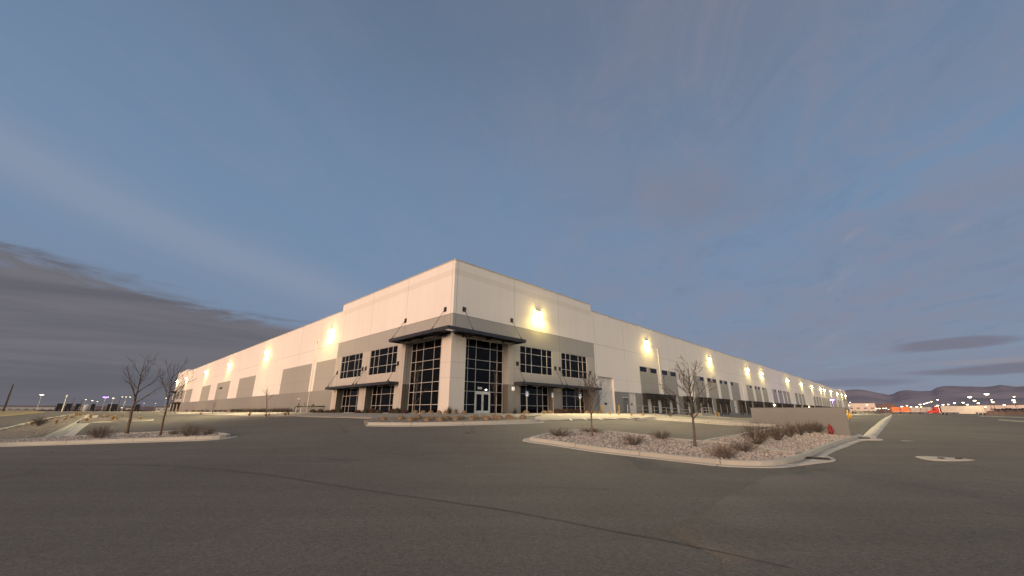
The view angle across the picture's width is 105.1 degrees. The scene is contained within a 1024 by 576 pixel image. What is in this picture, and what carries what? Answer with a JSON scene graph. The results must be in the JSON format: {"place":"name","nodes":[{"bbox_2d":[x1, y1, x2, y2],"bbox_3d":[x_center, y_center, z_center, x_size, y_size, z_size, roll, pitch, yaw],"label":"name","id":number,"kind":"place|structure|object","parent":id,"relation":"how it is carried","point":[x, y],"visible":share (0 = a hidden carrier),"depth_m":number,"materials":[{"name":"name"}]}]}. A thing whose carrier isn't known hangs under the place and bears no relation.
{"place":"outdoors","nodes":[
{"label":"outdoors","id":0,"kind":"place"},
{"bbox_2d":[0,410,34,410],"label":"earth bank","id":1,"kind":"structure","parent":0,"point":[19,410],"depth_m":102.74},
{"bbox_2d":[0,411,45,416],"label":"dry field","id":2,"kind":"structure","parent":0,"point":[7,413],"depth_m":60.78,"materials":[{"name":"plant"}]},
{"bbox_2d":[9,410,145,410],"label":"earth bank","id":3,"kind":"structure","parent":0,"point":[91,410],"depth_m":218.45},
{"bbox_2d":[0,405,155,410],"bbox_3d":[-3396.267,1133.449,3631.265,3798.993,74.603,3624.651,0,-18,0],"label":"hills","id":4,"kind":"structure","parent":0,"point":[124,408],"depth_m":3143.91,"materials":[{"name":"soil"}]},
{"bbox_2d":[175,412,540,418],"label":"pavement","id":5,"kind":"structure","parent":0,"point":[328,415],"depth_m":34.70,"materials":[{"name":"concrete"}]},
{"bbox_2d":[0,411,1023,575],"bbox_3d":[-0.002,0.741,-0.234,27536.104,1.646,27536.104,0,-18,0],"label":"ground","id":6,"kind":"structure","parent":0,"point":[105,510],"depth_m":7.88,"materials":[{"name":"asphalt"}]},
{"bbox_2d":[2,384,13,410],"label":"utility pole","id":7,"kind":"object","parent":6,"relation":"on","point":[6,402],"visible":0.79,"depth_m":78.57,"materials":[{"name":"brown wood"}]},
{"bbox_2d":[0,407,54,409],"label":"building","id":8,"kind":"structure","parent":6,"relation":"on","point":[29,408],"depth_m":346.23,"materials":[{"name":"concrete"}]},
{"bbox_2d":[0,414,71,429],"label":"kerb","id":9,"kind":"structure","parent":6,"relation":"on","point":[25,423],"depth_m":34.14,"materials":[{"name":"concrete"}]},
{"bbox_2d":[0,414,86,439],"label":"gravel bed","id":10,"kind":"object","parent":6,"relation":"on","point":[27,430],"visible":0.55,"depth_m":30.32,"materials":[{"name":"gravel"}]},
{"bbox_2d":[29,416,49,425],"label":"shrub","id":11,"kind":"object","parent":10,"relation":"on","point":[38,422],"visible":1,"depth_m":34.13,"materials":[{"name":"plant"}]},
{"bbox_2d":[56,403,64,410],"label":"parked trailer","id":12,"kind":"object","parent":6,"relation":"on","point":[59,405],"visible":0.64,"depth_m":186.41,"materials":[{"name":"metal"}]},
{"bbox_2d":[44,414,89,436],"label":"kerb","id":13,"kind":"structure","parent":6,"relation":"on","point":[63,430],"depth_m":30.46,"materials":[{"name":"concrete"}]},
{"bbox_2d":[64,404,71,410],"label":"parked trailer","id":14,"kind":"object","parent":6,"relation":"on","point":[67,406],"visible":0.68,"depth_m":188.27,"materials":[{"name":"metal"}]},
{"bbox_2d":[63,415,98,435],"bbox_3d":[-43.538,13.762,40.158,0.710,1.060,50.650,16,-24,-41],"label":"gutter","id":15,"kind":"object","parent":6,"relation":"on","point":[75,430],"visible":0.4,"depth_m":31.50,"materials":[{"name":"concrete"}]},
{"bbox_2d":[82,404,89,410],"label":"storage tank","id":16,"kind":"object","parent":6,"relation":"on","point":[86,407],"visible":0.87,"depth_m":185.09,"materials":[{"name":"paint"}]},
{"bbox_2d":[106,404,113,410],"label":"parked trailer","id":17,"kind":"object","parent":6,"relation":"on","point":[109,406],"visible":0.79,"depth_m":198.24,"materials":[{"name":"metal"}]},
{"bbox_2d":[78,418,152,421],"bbox_3d":[-45.189,15.204,44.889,6.179,0.574,12.061,17,-24,-42],"label":"gravel bed","id":18,"kind":"object","parent":6,"relation":"on","point":[102,419],"visible":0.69,"depth_m":43.85,"materials":[{"name":"gravel"}]},
{"bbox_2d":[3,429,227,440],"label":"kerb","id":19,"kind":"structure","parent":6,"relation":"on","point":[108,433],"depth_m":22.37,"materials":[{"name":"concrete"}]},
{"bbox_2d":[77,418,153,422],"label":"kerb","id":20,"kind":"structure","parent":6,"relation":"on","point":[116,421],"depth_m":41.97,"materials":[{"name":"concrete"}]},
{"bbox_2d":[0,434,238,446],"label":"kerb","id":21,"kind":"structure","parent":6,"relation":"on","point":[126,440],"depth_m":19.05,"materials":[{"name":"concrete"}]},
{"bbox_2d":[134,404,140,410],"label":"parked trailer","id":22,"kind":"object","parent":6,"relation":"on","point":[137,406],"visible":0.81,"depth_m":204.95,"materials":[{"name":"metal"}]},
{"bbox_2d":[155,407,169,410],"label":"building","id":23,"kind":"structure","parent":6,"relation":"on","point":[159,408],"depth_m":305.00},
{"bbox_2d":[263,389,275,416],"bbox_3d":[-24.596,11.394,39.325,1.492,3.032,0.868,-7,-19,21],"label":"bare tree","id":24,"kind":"object","parent":6,"relation":"on","point":[266,393],"visible":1,"depth_m":39.41,"materials":[{"name":"brown plant"}]},
{"bbox_2d":[167,411,583,413],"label":"gravel bed","id":25,"kind":"object","parent":6,"relation":"on","point":[427,413],"visible":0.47,"depth_m":46.58,"materials":[{"name":"gravel"}]},
{"bbox_2d":[294,403,324,412],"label":"backflow pipes","id":26,"kind":"object","parent":25,"relation":"on","point":[312,405],"visible":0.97,"depth_m":60.51,"materials":[{"name":"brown metal"}]},
{"bbox_2d":[368,407,375,412],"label":"bush","id":27,"kind":"object","parent":25,"relation":"on","point":[371,410],"visible":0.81,"depth_m":45.50,"materials":[{"name":"brown plant"}]},
{"bbox_2d":[392,407,400,412],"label":"bush","id":28,"kind":"object","parent":25,"relation":"on","point":[397,410],"visible":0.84,"depth_m":41.82,"materials":[{"name":"plant"}]},
{"bbox_2d":[413,366,429,409],"bbox_3d":[-9.230,9.838,39.004,2.054,5.321,1.401,12,-21,-33],"label":"bare tree","id":29,"kind":"object","parent":25,"relation":"on","point":[416,387],"visible":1,"depth_m":38.78,"materials":[{"name":"brown plant"}]},
{"bbox_2d":[442,406,452,413],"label":"yucca","id":30,"kind":"object","parent":25,"relation":"on","point":[449,410],"visible":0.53,"depth_m":36.14,"materials":[{"name":"plant"}]},
{"bbox_2d":[491,371,497,413],"bbox_3d":[-1.691,10.412,39.941,0.860,4.816,1.254,7,-19,-22],"label":"bare tree","id":31,"kind":"object","parent":25,"relation":"on","point":[495,384],"visible":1,"depth_m":40.09,"materials":[{"name":"brown plant"}]},
{"bbox_2d":[552,408,564,413],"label":"bush","id":32,"kind":"object","parent":25,"relation":"on","point":[558,411],"visible":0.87,"depth_m":47.94,"materials":[{"name":"red plant"}]},
{"bbox_2d":[569,409,578,413],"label":"bush","id":33,"kind":"object","parent":25,"relation":"on","point":[574,411],"visible":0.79,"depth_m":50.02,"materials":[{"name":"red plant"}]},
{"bbox_2d":[65,463,791,567],"bbox_3d":[-6.634,4.613,9.372,22.010,0.001,2.196,-7,-19,23],"label":"tar seam","id":34,"kind":"object","parent":6,"relation":"on","point":[529,514],"visible":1,"depth_m":5.87,"materials":[{"name":"asphalt"}]},
{"bbox_2d":[364,416,534,423],"bbox_3d":[-3.743,8.920,26.178,11.952,0.640,4.523,4,-18,-11],"label":"gravel bed","id":35,"kind":"object","parent":6,"relation":"on","point":[389,419],"visible":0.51,"depth_m":25.66,"materials":[{"name":"gravel"}]},
{"bbox_2d":[364,419,543,426],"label":"kerb","id":36,"kind":"structure","parent":6,"relation":"on","point":[407,424],"depth_m":23.76,"materials":[{"name":"concrete"}]},
{"bbox_2d":[169,259,849,417],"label":"warehouse","id":37,"kind":"structure","parent":6,"relation":"on","point":[459,333],"depth_m":56.23,"materials":[{"name":"white paint"}]},
{"bbox_2d":[341,388,358,412],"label":"window","id":38,"kind":"structure","parent":37,"relation":"in","point":[349,400],"depth_m":55.86,"materials":[{"name":"black glass"}]},
{"bbox_2d":[340,353,362,378],"bbox_3d":[-22.944,11.171,55.995,6.750,3.260,0.070,-16,-24,42],"label":"window","id":39,"kind":"structure","parent":37,"relation":"in","point":[351,365],"depth_m":56.00,"materials":[{"name":"black glass"}]},
{"bbox_2d":[371,385,393,412],"bbox_3d":[-15.879,13.964,49.215,7.120,3.320,0.070,-16,-24,42],"label":"window","id":40,"kind":"structure","parent":37,"relation":"in","point":[382,396],"depth_m":49.69,"materials":[{"name":"black glass"}]},
{"bbox_2d":[369,345,397,374],"bbox_3d":[-16.439,9.291,49.995,6.950,3.260,0.070,-16,-24,42],"label":"window","id":41,"kind":"structure","parent":37,"relation":"in","point":[383,360],"depth_m":49.92,"materials":[{"name":"black glass"}]},
{"bbox_2d":[407,338,441,413],"bbox_3d":[-9.445,9.868,43.987,7.230,8.010,0.070,-16,-24,42],"label":"storefront window","id":42,"kind":"structure","parent":37,"relation":"in","point":[426,355],"depth_m":44.31,"materials":[{"name":"black glass"}]},
{"bbox_2d":[475,392,482,413],"bbox_3d":[-3.602,12.527,42.732,0.147,2.190,1.027,-16,-24,42],"label":"door","id":43,"kind":"structure","parent":37,"relation":"in","point":[479,396],"depth_m":42.75,"materials":[{"name":"metal"}]},
{"bbox_2d":[464,338,502,413],"bbox_3d":[-3.376,9.879,43.974,0.070,8.010,6.450,-16,-24,42],"label":"storefront window","id":44,"kind":"structure","parent":37,"relation":"in","point":[483,358],"depth_m":44.34,"materials":[{"name":"black glass"}]},
{"bbox_2d":[482,393,489,412],"bbox_3d":[-2.876,12.756,43.450,0.147,2.190,1.027,-16,-24,42],"label":"door","id":45,"kind":"structure","parent":37,"relation":"in","point":[486,396],"depth_m":43.47,"materials":[{"name":"metal"}]},
{"bbox_2d":[520,385,547,412],"bbox_3d":[2.467,13.948,49.021,0.070,3.320,6.390,-16,-24,42],"label":"window","id":46,"kind":"structure","parent":37,"relation":"in","point":[536,401],"depth_m":49.34,"materials":[{"name":"black glass"}]},
{"bbox_2d":[520,346,551,375],"bbox_3d":[3.107,9.292,49.847,0.070,3.260,6.240,-16,-24,42],"label":"window","id":47,"kind":"structure","parent":37,"relation":"in","point":[532,360],"depth_m":49.78,"materials":[{"name":"black glass"}]},
{"bbox_2d":[562,388,584,409],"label":"window","id":48,"kind":"structure","parent":37,"relation":"in","point":[569,402],"depth_m":55.01,"materials":[{"name":"black glass"}]},
{"bbox_2d":[561,353,586,378],"bbox_3d":[8.822,11.087,55.481,0.070,3.260,6.120,-16,-24,42],"label":"window","id":49,"kind":"structure","parent":37,"relation":"in","point":[573,366],"depth_m":55.40,"materials":[{"name":"black glass"}]},
{"bbox_2d":[598,377,613,412],"bbox_3d":[14.295,16.422,60.093,0.065,5.330,4.350,-16,-24,42],"label":"rollup door","id":50,"kind":"structure","parent":37,"relation":"in","point":[607,394],"depth_m":60.27,"materials":[{"name":"metal"}]},
{"bbox_2d":[623,399,628,412],"bbox_3d":[18.337,19.072,63.302,0.060,2.210,1.550,-16,-24,42],"label":"door","id":51,"kind":"structure","parent":37,"relation":"in","point":[625,401],"depth_m":63.30,"materials":[{"name":"metal"}]},
{"bbox_2d":[629,393,636,412],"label":"dock door","id":52,"kind":"structure","parent":37,"relation":"in","point":[631,395],"depth_m":65.11,"materials":[{"name":"metal"}]},
{"bbox_2d":[640,366,646,371],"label":"clerestory window","id":53,"kind":"structure","parent":37,"relation":"in","point":[642,369],"depth_m":70.33,"materials":[{"name":"black glass"}]},
{"bbox_2d":[648,399,651,412],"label":"dock door","id":54,"kind":"structure","parent":37,"relation":"in","point":[649,400],"depth_m":69.27,"materials":[{"name":"metal"}]},
{"bbox_2d":[650,368,656,373],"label":"clerestory window","id":55,"kind":"structure","parent":37,"relation":"in","point":[654,371],"depth_m":73.07,"materials":[{"name":"black glass"}]},
{"bbox_2d":[658,400,661,412],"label":"dock door","id":56,"kind":"structure","parent":37,"relation":"in","point":[659,401],"depth_m":72.06,"materials":[{"name":"metal"}]},
{"bbox_2d":[536,429,701,441],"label":"kerb","id":57,"kind":"structure","parent":6,"relation":"on","point":[540,435],"depth_m":21.42,"materials":[{"name":"concrete"}]},
{"bbox_2d":[627,405,685,414],"bbox_3d":[22.116,18.014,57.233,20.185,1.571,0.084,17,-24,-42],"label":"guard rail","id":58,"kind":"object","parent":6,"relation":"on","point":[656,410],"visible":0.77,"depth_m":55.68,"materials":[{"name":"metal"}]},
{"bbox_2d":[534,430,794,459],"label":"gravel","id":59,"kind":"structure","parent":6,"relation":"on","point":[761,454],"depth_m":17.34,"materials":[{"name":"gravel"}]},
{"bbox_2d":[548,426,573,436],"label":"shrub","id":60,"kind":"object","parent":59,"relation":"on","point":[563,432],"visible":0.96,"depth_m":19.83,"materials":[{"name":"plant"}]},
{"bbox_2d":[572,371,603,435],"bbox_3d":[4.258,6.060,20.638,1.673,3.500,2.145,7,-19,-20],"label":"bare tree","id":61,"kind":"object","parent":59,"relation":"on","point":[588,388],"visible":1,"depth_m":20.84,"materials":[{"name":"brown plant"}]},
{"bbox_2d":[580,428,602,431],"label":"shrub","id":62,"kind":"object","parent":59,"relation":"on","point":[589,430],"visible":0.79,"depth_m":22.11,"materials":[{"name":"plant"}]},
{"bbox_2d":[620,432,645,445],"bbox_3d":[5.391,6.798,17.655,1.267,0.616,1.230,-4,-18,12],"label":"shrub","id":63,"kind":"object","parent":59,"relation":"on","point":[629,439],"visible":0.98,"depth_m":17.46,"materials":[{"name":"plant"}]},
{"bbox_2d":[647,429,671,438],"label":"shrub","id":64,"kind":"object","parent":59,"relation":"on","point":[661,437],"visible":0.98,"depth_m":20.38,"materials":[{"name":"plant"}]},
{"bbox_2d":[660,355,717,446],"bbox_3d":[8.300,5.092,17.771,2.514,4.168,2.369,6,-19,-19],"label":"bare tree","id":65,"kind":"object","parent":59,"relation":"on","point":[691,406],"visible":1,"depth_m":17.95,"materials":[{"name":"brown plant"}]},
{"bbox_2d":[703,441,740,457],"bbox_3d":[7.212,5.576,13.511,1.319,0.606,1.337,9,-20,-27],"label":"shrub","id":66,"kind":"object","parent":59,"relation":"on","point":[723,453],"visible":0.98,"depth_m":13.40,"materials":[{"name":"plant"}]},
{"bbox_2d":[728,438,759,451],"bbox_3d":[9.287,6.264,15.623,1.228,0.599,1.192,10,-20,-29],"label":"shrub","id":67,"kind":"object","parent":59,"relation":"on","point":[745,447],"visible":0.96,"depth_m":15.60,"materials":[{"name":"plant"}]},
{"bbox_2d":[523,434,862,467],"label":"kerb","id":68,"kind":"structure","parent":6,"relation":"on","point":[778,463],"depth_m":14.31,"materials":[{"name":"concrete"}]},
{"bbox_2d":[635,418,775,426],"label":"kerb","id":69,"kind":"structure","parent":6,"relation":"on","point":[713,422],"depth_m":30.15,"materials":[{"name":"concrete"}]},
{"bbox_2d":[693,407,718,415],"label":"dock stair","id":70,"kind":"object","parent":6,"relation":"on","point":[705,414],"visible":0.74,"depth_m":82.18,"materials":[{"name":"concrete"}]},
{"bbox_2d":[706,426,785,439],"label":"kerb","id":71,"kind":"structure","parent":6,"relation":"on","point":[735,435],"depth_m":24.09,"materials":[{"name":"concrete"}]},
{"bbox_2d":[702,440,801,454],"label":"kerb","id":72,"kind":"structure","parent":6,"relation":"on","point":[772,449],"depth_m":16.03,"materials":[{"name":"concrete"}]},
{"bbox_2d":[711,427,853,452],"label":"gravel","id":73,"kind":"structure","parent":6,"relation":"on","point":[795,442],"depth_m":21.05,"materials":[{"name":"gravel"}]},
{"bbox_2d":[736,420,776,444],"bbox_3d":[11.786,7.000,19.102,1.844,1.262,1.924,-1,-18,3],"label":"shrub","id":74,"kind":"object","parent":73,"relation":"on","point":[761,433],"visible":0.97,"depth_m":18.92,"materials":[{"name":"plant"}]},
{"bbox_2d":[761,419,790,440],"bbox_3d":[14.751,7.940,21.936,1.231,1.189,1.368,1,-18,-3],"label":"shrub","id":75,"kind":"object","parent":73,"relation":"on","point":[776,437],"visible":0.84,"depth_m":21.77,"materials":[{"name":"plant"}]},
{"bbox_2d":[779,421,797,436],"bbox_3d":[16.709,8.495,23.802,1.276,1.115,1.148,-4,-18,12],"label":"shrub","id":76,"kind":"object","parent":73,"relation":"on","point":[792,427],"visible":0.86,"depth_m":23.66,"materials":[{"name":"plant"}]},
{"bbox_2d":[792,419,808,435],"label":"shrub","id":77,"kind":"object","parent":73,"relation":"on","point":[800,428],"visible":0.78,"depth_m":24.70,"materials":[{"name":"plant"}]},
{"bbox_2d":[802,419,820,433],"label":"shrub","id":78,"kind":"object","parent":73,"relation":"on","point":[809,429],"visible":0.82,"depth_m":25.73,"materials":[{"name":"plant"}]},
{"bbox_2d":[811,418,826,432],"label":"shrub","id":79,"kind":"object","parent":73,"relation":"on","point":[818,429],"visible":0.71,"depth_m":26.75,"materials":[{"name":"plant"}]},
{"bbox_2d":[827,424,833,434],"bbox_3d":[21.439,9.543,26.381,0.377,0.745,0.381,0,-18,1],"label":"fire hydrant","id":80,"kind":"object","parent":73,"relation":"on","point":[830,429],"visible":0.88,"depth_m":26.31,"materials":[{"name":"metal"}]},
{"bbox_2d":[750,407,850,435],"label":"screen wall","id":81,"kind":"structure","parent":6,"relation":"on","point":[835,418],"depth_m":27.91,"materials":[{"name":"paint"}]},
{"bbox_2d":[787,436,882,465],"bbox_3d":[17.437,8.108,20.013,23.541,0.182,1.459,17,-24,-42],"label":"gutter","id":82,"kind":"object","parent":6,"relation":"on","point":[816,461],"visible":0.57,"depth_m":15.44,"materials":[{"name":"concrete"}]},
{"bbox_2d":[805,457,830,459],"bbox_3d":[10.898,6.081,14.019,0.774,0.038,0.484,-11,-21,32],"label":"storm drain","id":83,"kind":"object","parent":82,"relation":"on","point":[823,458],"visible":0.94,"depth_m":13.94,"materials":[{"name":"metal"}]},
{"bbox_2d":[848,403,875,412],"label":"building","id":84,"kind":"structure","parent":6,"relation":"on","point":[861,407],"depth_m":553.12,"materials":[{"name":"concrete"}]},
{"bbox_2d":[863,414,892,437],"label":"gutter","id":85,"kind":"object","parent":6,"relation":"on","point":[876,429],"visible":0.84,"depth_m":41.55,"materials":[{"name":"concrete"}]},
{"bbox_2d":[877,404,883,412],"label":"building","id":86,"kind":"structure","parent":6,"relation":"on","point":[881,409],"depth_m":639.75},
{"bbox_2d":[884,404,895,412],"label":"building","id":87,"kind":"structure","parent":6,"relation":"on","point":[888,406],"depth_m":577.02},
{"bbox_2d":[891,407,900,412],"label":"parked trailer","id":88,"kind":"object","parent":6,"relation":"on","point":[895,409],"visible":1,"depth_m":299.90,"materials":[{"name":"orange paint"}]},
{"bbox_2d":[900,407,910,413],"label":"parked trailer","id":89,"kind":"object","parent":6,"relation":"on","point":[905,409],"visible":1,"depth_m":295.02,"materials":[{"name":"orange paint"}]},
{"bbox_2d":[910,407,920,413],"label":"parked trailer","id":90,"kind":"object","parent":6,"relation":"on","point":[915,409],"visible":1,"depth_m":299.61,"materials":[{"name":"metal"}]},
{"bbox_2d":[920,407,932,413],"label":"parked trailer","id":91,"kind":"object","parent":6,"relation":"on","point":[923,409],"visible":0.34,"depth_m":299.48,"materials":[{"name":"metal"}]},
{"bbox_2d":[927,406,946,414],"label":"red truck","id":92,"kind":"object","parent":6,"relation":"on","point":[935,409],"visible":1,"depth_m":200.09,"materials":[{"name":"metal"}]},
{"bbox_2d":[915,456,972,460],"bbox_3d":[15.729,6.343,14.402,1.786,0.158,1.610,0,-18,0],"label":"concrete collar","id":93,"kind":"object","parent":6,"relation":"on","point":[933,458],"visible":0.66,"depth_m":14.10,"materials":[{"name":"concrete"}]},
{"bbox_2d":[940,406,985,414],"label":"semi trailer","id":94,"kind":"object","parent":6,"relation":"on","point":[966,409],"visible":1,"depth_m":192.38,"materials":[{"name":"silver metal"}]},
{"bbox_2d":[976,405,1023,412],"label":"building","id":95,"kind":"structure","parent":6,"relation":"on","point":[988,408],"depth_m":431.11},
{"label":"gravel bed","id":96,"kind":"structure","parent":6,"relation":"on","visible":0},
{"bbox_2d":[85,423,120,437],"bbox_3d":[-21.622,7.544,20.682,1.424,0.814,1.444,-7,-19,21],"label":"shrub","id":97,"kind":"object","parent":96,"relation":"on","point":[95,434],"visible":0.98,"depth_m":20.55,"materials":[{"name":"plant"}]},
{"bbox_2d":[0,430,224,441],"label":"gravel","id":98,"kind":"structure","parent":96,"relation":"on","point":[132,435],"depth_m":20.61,"materials":[{"name":"gravel"}]},
{"bbox_2d":[121,353,179,433],"bbox_3d":[-22.206,6.396,23.981,3.650,4.931,1.684,6,-18,-17],"label":"bare tree","id":99,"kind":"object","parent":96,"relation":"on","point":[131,411],"visible":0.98,"depth_m":23.84,"materials":[{"name":"brown plant"}]},
{"bbox_2d":[167,429,179,434],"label":"shrub","id":100,"kind":"object","parent":96,"relation":"on","point":[176,433],"visible":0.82,"depth_m":20.96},
{"bbox_2d":[156,357,195,435],"bbox_3d":[-18.765,5.964,21.594,1.742,4.227,1.739,5,-18,-15],"label":"bare tree","id":101,"kind":"object","parent":96,"relation":"on","point":[167,405],"visible":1,"depth_m":21.55,"materials":[{"name":"brown plant"}]},
{"bbox_2d":[174,422,203,435],"bbox_3d":[-16.592,7.277,20.214,1.470,0.736,1.450,13,-22,-35],"label":"shrub","id":102,"kind":"object","parent":96,"relation":"on","point":[192,431],"visible":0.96,"depth_m":20.16,"materials":[{"name":"plant"}]},
{"bbox_2d":[201,427,217,434],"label":"shrub","id":103,"kind":"object","parent":96,"relation":"on","point":[206,431],"visible":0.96,"depth_m":20.35,"materials":[{"name":"plant"}]},
{"bbox_2d":[0,0,1023,406],"label":"sky","id":104,"kind":"structure","parent":0,"point":[830,193],"materials":[{"name":"blue"}]},
{"bbox_2d":[534,413,753,422],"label":"pavement","id":105,"kind":"structure","parent":0,"point":[566,417],"depth_m":36.09,"materials":[{"name":"concrete"}]},
{"bbox_2d":[666,463,1023,575],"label":"paving lane","id":106,"kind":"structure","parent":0,"point":[913,519],"depth_m":5.90,"materials":[{"name":"asphalt"}]},
{"bbox_2d":[851,410,878,413],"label":"earth bank","id":107,"kind":"structure","parent":0,"point":[865,412],"depth_m":286.85,"materials":[{"name":"soil"}]},
{"bbox_2d":[844,385,1023,412],"bbox_3d":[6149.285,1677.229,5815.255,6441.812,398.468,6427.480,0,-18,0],"label":"mountains","id":108,"kind":"structure","parent":0,"point":[959,395],"depth_m":4869.66,"materials":[{"name":"stone"}]},
{"bbox_2d":[979,416,1023,417],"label":"pavement","id":109,"kind":"structure","parent":0,"point":[1001,416],"depth_m":119.38,"materials":[{"name":"concrete"}]},
{"bbox_2d":[985,410,1023,414],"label":"earth bank","id":110,"kind":"structure","parent":0,"point":[1011,412],"depth_m":187.22,"materials":[{"name":"soil"}]},
{"bbox_2d":[994,408,1023,410],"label":"earth bank","id":111,"kind":"structure","parent":0,"point":[1010,409],"depth_m":254.44,"materials":[{"name":"soil"}]},
{"bbox_2d":[999,419,1023,421],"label":"pavement","id":112,"kind":"structure","parent":0,"point":[1011,420],"depth_m":66.60,"materials":[{"name":"concrete"}]}
]}

